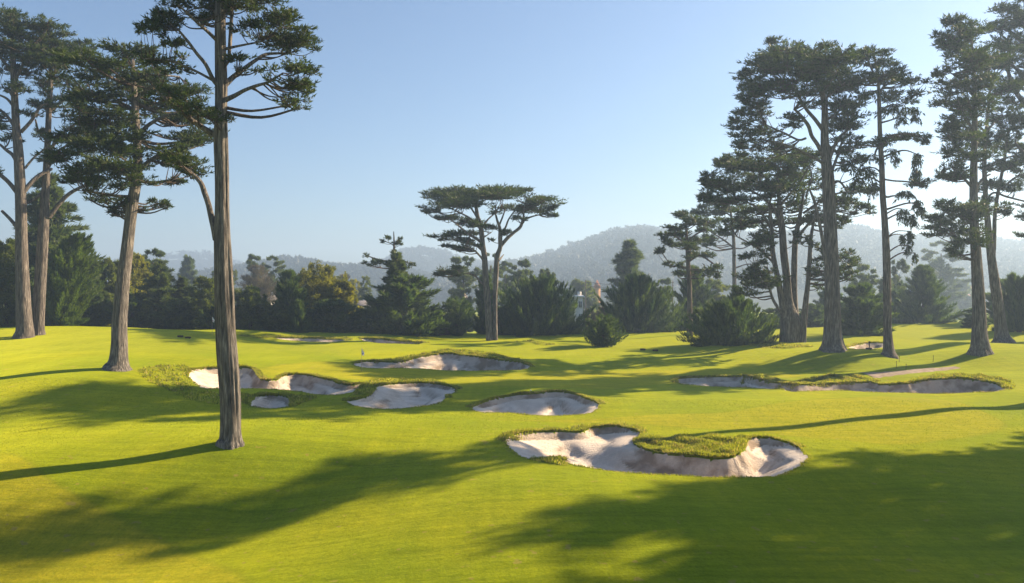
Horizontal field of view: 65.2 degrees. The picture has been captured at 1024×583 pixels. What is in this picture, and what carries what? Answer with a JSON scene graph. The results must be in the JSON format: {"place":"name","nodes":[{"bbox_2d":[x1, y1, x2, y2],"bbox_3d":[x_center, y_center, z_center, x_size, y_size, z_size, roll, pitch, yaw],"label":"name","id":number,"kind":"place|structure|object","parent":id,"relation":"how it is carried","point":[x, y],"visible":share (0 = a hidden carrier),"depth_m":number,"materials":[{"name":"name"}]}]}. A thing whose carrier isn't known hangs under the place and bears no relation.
{"place":"outdoors","nodes":[
{"label":"outdoors","id":0,"kind":"place"},
{"bbox_2d":[0,312,1023,582],"bbox_3d":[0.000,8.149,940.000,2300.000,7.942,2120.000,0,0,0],"label":"ground","id":1,"kind":"structure","parent":0,"point":[628,368],"depth_m":40.17,"materials":[{"name":"green plant"}]},
{"bbox_2d":[0,238,32,326],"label":"leafy tree","id":2,"kind":"object","parent":1,"relation":"on","point":[7,282],"visible":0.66,"depth_m":101.83,"materials":[{"name":"green plant"}]},
{"bbox_2d":[0,2,64,338],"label":"cypress tree","id":3,"kind":"object","parent":1,"relation":"on","point":[11,29],"visible":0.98,"depth_m":89.54,"materials":[{"name":"green plant"}]},
{"bbox_2d":[2,170,113,308],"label":"conifer tree","id":4,"kind":"object","parent":1,"relation":"on","point":[57,229],"visible":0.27,"depth_m":115.03,"materials":[{"name":"green plant"}]},
{"bbox_2d":[22,13,113,335],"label":"cypress tree","id":5,"kind":"object","parent":1,"relation":"on","point":[40,277],"visible":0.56,"depth_m":91.56,"materials":[{"name":"green plant"}]},
{"bbox_2d":[30,231,107,325],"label":"leafy tree","id":6,"kind":"object","parent":1,"relation":"on","point":[65,281],"visible":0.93,"depth_m":102.78,"materials":[{"name":"green plant"}]},
{"bbox_2d":[68,277,109,326],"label":"cypress bush","id":7,"kind":"object","parent":1,"relation":"on","point":[94,310],"visible":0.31,"depth_m":109.53,"materials":[{"name":"green plant"}]},
{"bbox_2d":[86,258,108,321],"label":"conifer tree","id":8,"kind":"object","parent":1,"relation":"on","point":[96,264],"visible":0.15,"depth_m":113.86,"materials":[{"name":"green plant"}]},
{"bbox_2d":[99,256,135,317],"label":"leafy tree","id":9,"kind":"object","parent":1,"relation":"on","point":[110,285],"visible":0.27,"depth_m":116.79,"materials":[{"name":"green plant"}]},
{"bbox_2d":[98,292,156,327],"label":"cypress bush","id":10,"kind":"object","parent":1,"relation":"on","point":[135,300],"visible":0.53,"depth_m":110.19,"materials":[{"name":"green plant"}]},
{"bbox_2d":[30,37,230,371],"bbox_3d":[-30.670,-6.986,66.943,15.471,27.754,16.760,0,0,0],"label":"cypress tree","id":11,"kind":"object","parent":1,"relation":"on","point":[133,81],"visible":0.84,"depth_m":64.54,"materials":[{"name":"green plant"}]},
{"bbox_2d":[130,251,152,297],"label":"leafy tree","id":12,"kind":"object","parent":1,"relation":"on","point":[139,266],"visible":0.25,"depth_m":121.37,"materials":[{"name":"green plant"}]},
{"bbox_2d":[130,259,179,328],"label":"conifer tree","id":13,"kind":"object","parent":1,"relation":"on","point":[157,287],"visible":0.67,"depth_m":111.01,"materials":[{"name":"green plant"}]},
{"bbox_2d":[141,248,174,273],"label":"pine tree","id":14,"kind":"object","parent":1,"relation":"on","point":[157,253],"visible":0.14,"depth_m":139.38,"materials":[{"name":"green plant"}]},
{"bbox_2d":[151,298,195,329],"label":"cypress bush","id":15,"kind":"object","parent":1,"relation":"on","point":[175,314],"visible":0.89,"depth_m":108.65,"materials":[{"name":"green plant"}]},
{"bbox_2d":[161,275,191,310],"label":"conifer tree","id":16,"kind":"object","parent":1,"relation":"on","point":[182,283],"visible":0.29,"depth_m":113.46,"materials":[{"name":"green plant"}]},
{"bbox_2d":[173,254,197,297],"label":"leafy tree","id":17,"kind":"object","parent":1,"relation":"on","point":[187,271],"visible":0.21,"depth_m":228.93,"materials":[{"name":"green plant"}]},
{"bbox_2d":[183,275,214,329],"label":"leafy tree","id":18,"kind":"object","parent":1,"relation":"on","point":[202,296],"visible":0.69,"depth_m":108.68,"materials":[{"name":"green plant"}]},
{"bbox_2d":[198,301,238,329],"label":"cypress bush","id":19,"kind":"object","parent":1,"relation":"on","point":[200,311],"visible":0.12,"depth_m":108.61,"materials":[{"name":"green plant"}]},
{"bbox_2d":[210,269,240,302],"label":"leafy tree","id":20,"kind":"object","parent":1,"relation":"on","point":[235,277],"visible":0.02,"depth_m":210.03,"materials":[{"name":"green plant"}]},
{"bbox_2d":[131,0,325,449],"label":"cypress tree","id":21,"kind":"object","parent":1,"relation":"on","point":[289,41],"visible":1,"depth_m":43.66,"materials":[{"name":"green plant"}]},
{"bbox_2d":[234,285,274,329],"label":"cypress bush","id":22,"kind":"object","parent":1,"relation":"on","point":[250,306],"visible":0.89,"depth_m":110.91,"materials":[{"name":"green plant"}]},
{"bbox_2d":[246,254,265,284],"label":"pine tree","id":23,"kind":"object","parent":1,"relation":"on","point":[251,258],"visible":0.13,"depth_m":181.33,"materials":[{"name":"green plant"}]},
{"bbox_2d":[235,264,278,304],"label":"bare tree","id":24,"kind":"object","parent":1,"relation":"on","point":[264,284],"visible":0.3,"depth_m":159.23,"materials":[{"name":"brown plant"}]},
{"bbox_2d":[251,395,289,407],"bbox_3d":[-18.059,8.463,60.063,2.807,0.928,4.327,0,0,-13],"label":"sand bunker","id":25,"kind":"object","parent":1,"relation":"on","point":[266,401],"visible":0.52,"depth_m":61.28},
{"bbox_2d":[249,304,292,331],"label":"cypress bush","id":26,"kind":"object","parent":1,"relation":"on","point":[275,318],"visible":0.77,"depth_m":111.11,"materials":[{"name":"green plant"}]},
{"bbox_2d":[261,255,286,291],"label":"pine tree","id":27,"kind":"object","parent":1,"relation":"on","point":[279,269],"visible":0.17,"depth_m":185.24,"materials":[{"name":"green plant"}]},
{"bbox_2d":[189,368,359,394],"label":"sand bunker","id":28,"kind":"object","parent":1,"relation":"on","point":[208,378],"visible":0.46,"depth_m":69.35},
{"bbox_2d":[261,268,326,330],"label":"conifer tree","id":29,"kind":"object","parent":1,"relation":"on","point":[288,292],"visible":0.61,"depth_m":113.04,"materials":[{"name":"green plant"}]},
{"bbox_2d":[276,298,313,332],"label":"conifer tree","id":30,"kind":"object","parent":1,"relation":"on","point":[299,320],"visible":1,"depth_m":110.44,"materials":[{"name":"green plant"}]},
{"bbox_2d":[278,338,343,341],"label":"sand bunker","id":31,"kind":"object","parent":1,"relation":"on","point":[312,340],"visible":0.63,"depth_m":104.39},
{"bbox_2d":[297,260,355,325],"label":"leafy tree","id":32,"kind":"object","parent":1,"relation":"on","point":[319,284],"visible":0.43,"depth_m":120.23,"materials":[{"name":"green plant"}]},
{"bbox_2d":[306,298,364,332],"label":"cypress bush","id":33,"kind":"object","parent":1,"relation":"on","point":[335,316],"visible":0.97,"depth_m":114.33,"materials":[{"name":"green plant"}]},
{"bbox_2d":[330,279,363,314],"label":"leafy tree","id":34,"kind":"object","parent":1,"relation":"on","point":[345,285],"visible":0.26,"depth_m":120.10,"materials":[{"name":"green plant"}]},
{"bbox_2d":[345,279,360,298],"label":"leafy tree","id":35,"kind":"object","parent":1,"relation":"on","point":[354,283],"visible":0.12,"depth_m":208.98,"materials":[{"name":"green plant"}]},
{"bbox_2d":[354,299,370,307],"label":"house","id":36,"kind":"structure","parent":1,"relation":"on","point":[362,302],"depth_m":166.54,"materials":[{"name":"white paint"}]},
{"bbox_2d":[361,348,363,370],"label":"golf flag","id":37,"kind":"object","parent":1,"relation":"on","point":[362,352],"visible":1,"depth_m":74.69,"materials":[{"name":"white fabric"}]},
{"bbox_2d":[351,308,375,332],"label":"cypress bush","id":38,"kind":"object","parent":1,"relation":"on","point":[363,316],"visible":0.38,"depth_m":116.56,"materials":[{"name":"green plant"}]},
{"bbox_2d":[358,275,373,299],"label":"leafy tree","id":39,"kind":"object","parent":1,"relation":"on","point":[362,292],"visible":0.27,"depth_m":204.61,"materials":[{"name":"green plant"}]},
{"bbox_2d":[361,231,415,268],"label":"tree","id":40,"kind":"object","parent":1,"relation":"on","point":[374,261],"visible":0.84,"depth_m":118.89,"materials":[{"name":"green plant"}]},
{"bbox_2d":[362,339,418,343],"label":"sand bunker","id":41,"kind":"object","parent":1,"relation":"on","point":[384,341],"visible":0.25,"depth_m":105.53},
{"bbox_2d":[363,251,425,325],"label":"conifer tree","id":42,"kind":"object","parent":1,"relation":"on","point":[396,264],"visible":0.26,"depth_m":117.01,"materials":[{"name":"green plant"}]},
{"bbox_2d":[347,383,454,408],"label":"sand bunker","id":43,"kind":"object","parent":1,"relation":"on","point":[399,395],"visible":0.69,"depth_m":66.00},
{"bbox_2d":[354,271,453,336],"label":"conifer bush","id":44,"kind":"object","parent":1,"relation":"on","point":[429,322],"visible":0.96,"depth_m":114.47,"materials":[{"name":"green plant"}]},
{"bbox_2d":[354,353,528,370],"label":"sand bunker","id":45,"kind":"object","parent":1,"relation":"on","point":[448,361],"visible":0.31,"depth_m":85.65},
{"bbox_2d":[437,328,450,334],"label":"brown shrub","id":46,"kind":"object","parent":1,"relation":"on","point":[447,332],"visible":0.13,"depth_m":120.58,"materials":[{"name":"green plant"}]},
{"bbox_2d":[440,296,477,335],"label":"cypress bush","id":47,"kind":"object","parent":1,"relation":"on","point":[457,317],"visible":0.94,"depth_m":118.00,"materials":[{"name":"green plant"}]},
{"bbox_2d":[444,254,480,332],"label":"pine tree","id":48,"kind":"object","parent":1,"relation":"on","point":[460,291],"visible":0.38,"depth_m":167.31,"materials":[{"name":"green plant"}]},
{"bbox_2d":[471,273,501,334],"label":"cypress bush","id":49,"kind":"object","parent":1,"relation":"on","point":[479,327],"visible":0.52,"depth_m":123.34,"materials":[{"name":"green plant"}]},
{"bbox_2d":[414,183,566,340],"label":"cypress tree","id":50,"kind":"object","parent":1,"relation":"on","point":[463,197],"visible":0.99,"depth_m":111.71,"materials":[{"name":"green plant"}]},
{"bbox_2d":[477,253,505,313],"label":"pine tree","id":51,"kind":"object","parent":1,"relation":"on","point":[491,271],"visible":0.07,"depth_m":176.39,"materials":[{"name":"green plant"}]},
{"bbox_2d":[497,306,514,334],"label":"cypress bush","id":52,"kind":"object","parent":1,"relation":"on","point":[500,323],"visible":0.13,"depth_m":125.32,"materials":[{"name":"green plant"}]},
{"bbox_2d":[499,260,514,301],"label":"pine tree","id":53,"kind":"object","parent":1,"relation":"on","point":[504,264],"visible":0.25,"depth_m":185.38,"materials":[{"name":"green plant"}]},
{"bbox_2d":[498,258,538,305],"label":"pine tree","id":54,"kind":"object","parent":1,"relation":"on","point":[526,264],"visible":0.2,"depth_m":169.49,"materials":[{"name":"green plant"}]},
{"bbox_2d":[473,392,598,415],"bbox_3d":[1.693,8.771,59.916,9.386,1.519,8.946,0,0,0],"label":"sand bunker","id":55,"kind":"object","parent":1,"relation":"on","point":[554,403],"visible":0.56,"depth_m":62.21},
{"bbox_2d":[491,273,596,336],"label":"cypress bush","id":56,"kind":"object","parent":1,"relation":"on","point":[540,307],"visible":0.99,"depth_m":121.98,"materials":[{"name":"green plant"}]},
{"bbox_2d":[538,268,560,283],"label":"pine tree","id":57,"kind":"object","parent":1,"relation":"on","point":[542,270],"visible":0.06,"depth_m":177.26,"materials":[{"name":"green plant"}]},
{"bbox_2d":[137,333,1015,477],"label":"rough grass","id":58,"kind":"structure","parent":1,"relation":"on","point":[702,446],"depth_m":63.97,"materials":[{"name":"green plant"}]},
{"bbox_2d":[574,292,584,333],"bbox_3d":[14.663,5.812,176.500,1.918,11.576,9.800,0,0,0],"label":"lighthouse","id":59,"kind":"structure","parent":1,"relation":"on","point":[579,309],"depth_m":172.00,"materials":[{"name":"white paint"}]},
{"bbox_2d":[565,279,601,329],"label":"leafy tree","id":60,"kind":"object","parent":1,"relation":"on","point":[591,299],"visible":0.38,"depth_m":237.69,"materials":[{"name":"green plant"}]},
{"bbox_2d":[585,280,585,313],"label":"power pole","id":61,"kind":"object","parent":1,"relation":"on","point":[585,295],"visible":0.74,"depth_m":231.87,"materials":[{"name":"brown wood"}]},
{"bbox_2d":[583,309,596,330],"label":"brown shrub","id":62,"kind":"object","parent":1,"relation":"on","point":[593,317],"visible":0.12,"depth_m":139.72,"materials":[{"name":"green plant"}]},
{"bbox_2d":[595,307,607,328],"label":"brown shrub","id":63,"kind":"object","parent":1,"relation":"on","point":[598,312],"visible":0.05,"depth_m":140.39,"materials":[{"name":"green plant"}]},
{"bbox_2d":[577,313,628,346],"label":"cypress bush","id":64,"kind":"object","parent":1,"relation":"on","point":[604,333],"visible":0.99,"depth_m":100.30,"materials":[{"name":"green plant"}]},
{"bbox_2d":[595,239,649,327],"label":"conifer tree","id":65,"kind":"object","parent":1,"relation":"on","point":[630,256],"visible":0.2,"depth_m":175.04,"materials":[{"name":"green plant"}]},
{"bbox_2d":[593,273,686,332],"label":"cypress bush","id":66,"kind":"object","parent":1,"relation":"on","point":[637,309],"visible":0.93,"depth_m":125.51,"materials":[{"name":"green plant"}]},
{"bbox_2d":[506,426,807,476],"bbox_3d":[7.923,9.466,45.358,16.537,1.826,10.792,0,0,23],"label":"sand bunker","id":67,"kind":"object","parent":1,"relation":"on","point":[615,448],"visible":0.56,"depth_m":45.87},
{"bbox_2d":[656,277,676,331],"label":"pine tree","id":68,"kind":"object","parent":1,"relation":"on","point":[667,281],"visible":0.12,"depth_m":169.13,"materials":[{"name":"green plant"}]},
{"bbox_2d":[653,209,724,334],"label":"pine tree","id":69,"kind":"object","parent":1,"relation":"on","point":[687,243],"visible":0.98,"depth_m":117.11,"materials":[{"name":"green plant"}]},
{"bbox_2d":[663,265,717,331],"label":"cypress bush","id":70,"kind":"object","parent":1,"relation":"on","point":[701,292],"visible":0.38,"depth_m":132.59,"materials":[{"name":"green plant"}]},
{"bbox_2d":[704,278,730,304],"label":"leafy tree","id":71,"kind":"object","parent":1,"relation":"on","point":[718,286],"visible":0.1,"depth_m":158.07,"materials":[{"name":"green plant"}]},
{"bbox_2d":[688,178,759,284],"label":"cypress tree","id":72,"kind":"object","parent":1,"relation":"on","point":[701,211],"visible":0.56,"depth_m":133.86,"materials":[{"name":"green plant"}]},
{"bbox_2d":[675,295,783,346],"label":"cypress bush","id":73,"kind":"object","parent":1,"relation":"on","point":[718,317],"visible":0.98,"depth_m":97.06,"materials":[{"name":"green plant"}]},
{"bbox_2d":[726,284,753,329],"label":"cypress bush","id":74,"kind":"object","parent":1,"relation":"on","point":[733,295],"visible":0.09,"depth_m":100.53,"materials":[{"name":"green plant"}]},
{"bbox_2d":[759,308,780,328],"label":"cypress bush","id":75,"kind":"object","parent":1,"relation":"on","point":[772,310],"visible":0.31,"depth_m":129.00,"materials":[{"name":"green plant"}]},
{"bbox_2d":[695,143,876,342],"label":"cypress tree","id":76,"kind":"object","parent":1,"relation":"on","point":[793,328],"visible":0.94,"depth_m":95.15,"materials":[{"name":"green plant"}]},
{"bbox_2d":[720,35,874,352],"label":"cypress tree","id":77,"kind":"object","parent":1,"relation":"on","point":[822,68],"visible":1,"depth_m":84.99,"materials":[{"name":"green plant"}]},
{"bbox_2d":[798,303,823,326],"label":"cypress bush","id":78,"kind":"object","parent":1,"relation":"on","point":[815,317],"visible":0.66,"depth_m":126.68,"materials":[{"name":"green plant"}]},
{"bbox_2d":[812,288,855,314],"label":"cypress bush","id":79,"kind":"object","parent":1,"relation":"on","point":[821,298],"visible":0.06,"depth_m":135.50,"materials":[{"name":"green plant"}]},
{"bbox_2d":[679,376,1004,393],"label":"sand bunker","id":80,"kind":"object","parent":1,"relation":"on","point":[957,385],"visible":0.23,"depth_m":73.01},
{"bbox_2d":[848,262,880,295],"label":"pine tree","id":81,"kind":"object","parent":1,"relation":"on","point":[863,277],"visible":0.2,"depth_m":149.27,"materials":[{"name":"green plant"}]},
{"bbox_2d":[846,343,882,348],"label":"sand bunker","id":82,"kind":"object","parent":1,"relation":"on","point":[872,345],"visible":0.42,"depth_m":93.09},
{"bbox_2d":[840,281,899,335],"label":"cypress bush","id":83,"kind":"object","parent":1,"relation":"on","point":[864,305],"visible":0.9,"depth_m":106.83,"materials":[{"name":"green plant"}]},
{"bbox_2d":[831,44,936,358],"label":"cypress tree","id":84,"kind":"object","parent":1,"relation":"on","point":[886,77],"visible":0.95,"depth_m":83.75,"materials":[{"name":"green plant"}]},
{"bbox_2d":[876,277,894,302],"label":"conifer tree","id":85,"kind":"object","parent":1,"relation":"on","point":[880,286],"visible":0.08,"depth_m":141.87,"materials":[{"name":"green plant"}]},
{"bbox_2d":[881,289,903,323],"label":"cypress bush","id":86,"kind":"object","parent":1,"relation":"on","point":[894,307],"visible":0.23,"depth_m":134.09,"materials":[{"name":"green plant"}]},
{"bbox_2d":[891,258,911,290],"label":"pine tree","id":87,"kind":"object","parent":1,"relation":"on","point":[904,268],"visible":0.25,"depth_m":155.66,"materials":[{"name":"green plant"}]},
{"bbox_2d":[891,263,965,323],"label":"cypress bush","id":88,"kind":"object","parent":1,"relation":"on","point":[925,289],"visible":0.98,"depth_m":126.42,"materials":[{"name":"green plant"}]},
{"bbox_2d":[913,239,970,322],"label":"pine tree","id":89,"kind":"object","parent":1,"relation":"on","point":[946,275],"visible":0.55,"depth_m":247.69,"materials":[{"name":"green plant"}]},
{"bbox_2d":[948,278,971,319],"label":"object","id":90,"kind":"object","parent":1,"relation":"on","point":[963,302],"visible":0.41,"depth_m":327.40,"materials":[{"name":"white paint"}]},
{"bbox_2d":[919,12,1014,356],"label":"cypress tree","id":91,"kind":"object","parent":1,"relation":"on","point":[973,211],"visible":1,"depth_m":83.18,"materials":[{"name":"green plant"}]},
{"bbox_2d":[957,308,990,327],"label":"cypress bush","id":92,"kind":"object","parent":1,"relation":"on","point":[966,321],"visible":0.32,"depth_m":117.54,"materials":[{"name":"green plant"}]},
{"bbox_2d":[963,39,1023,342],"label":"cypress tree","id":93,"kind":"object","parent":1,"relation":"on","point":[1001,332],"visible":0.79,"depth_m":95.58,"materials":[{"name":"green plant"}]},
{"bbox_2d":[985,277,1006,321],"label":"cypress bush","id":94,"kind":"object","parent":1,"relation":"on","point":[989,299],"visible":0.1,"depth_m":125.85,"materials":[{"name":"green plant"}]},
{"bbox_2d":[973,0,1023,237],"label":"cypress tree","id":95,"kind":"object","parent":1,"relation":"on","point":[1014,11],"visible":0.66,"depth_m":97.91,"materials":[{"name":"green plant"}]},
{"bbox_2d":[987,271,1023,332],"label":"cypress bush","id":96,"kind":"object","parent":1,"relation":"on","point":[1013,299],"visible":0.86,"depth_m":106.95,"materials":[{"name":"green plant"}]},
{"bbox_2d":[0,0,1023,266],"label":"sky","id":97,"kind":"structure","parent":0,"point":[615,110],"materials":[{"name":"blue"}]},
{"bbox_2d":[167,235,1019,311],"bbox_3d":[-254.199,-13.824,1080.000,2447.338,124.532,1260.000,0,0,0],"label":"hills","id":98,"kind":"structure","parent":0,"point":[767,304],"depth_m":661.86,"materials":[{"name":"plant"}]},
{"bbox_2d":[102,223,1023,302],"bbox_3d":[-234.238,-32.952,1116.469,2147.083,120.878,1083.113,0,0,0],"label":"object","id":99,"kind":"structure","parent":98,"relation":"on","point":[578,253],"depth_m":805.94,"materials":[{"name":"green plant"}]},
{"bbox_2d":[593,280,600,310],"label":"tower","id":100,"kind":"structure","parent":0,"point":[597,287],"depth_m":298.90,"materials":[{"name":"beige paint"}]},
{"bbox_2d":[860,366,958,377],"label":"path","id":101,"kind":"structure","parent":0,"point":[884,374],"depth_m":77.75,"materials":[{"name":"white sand"}]}
]}

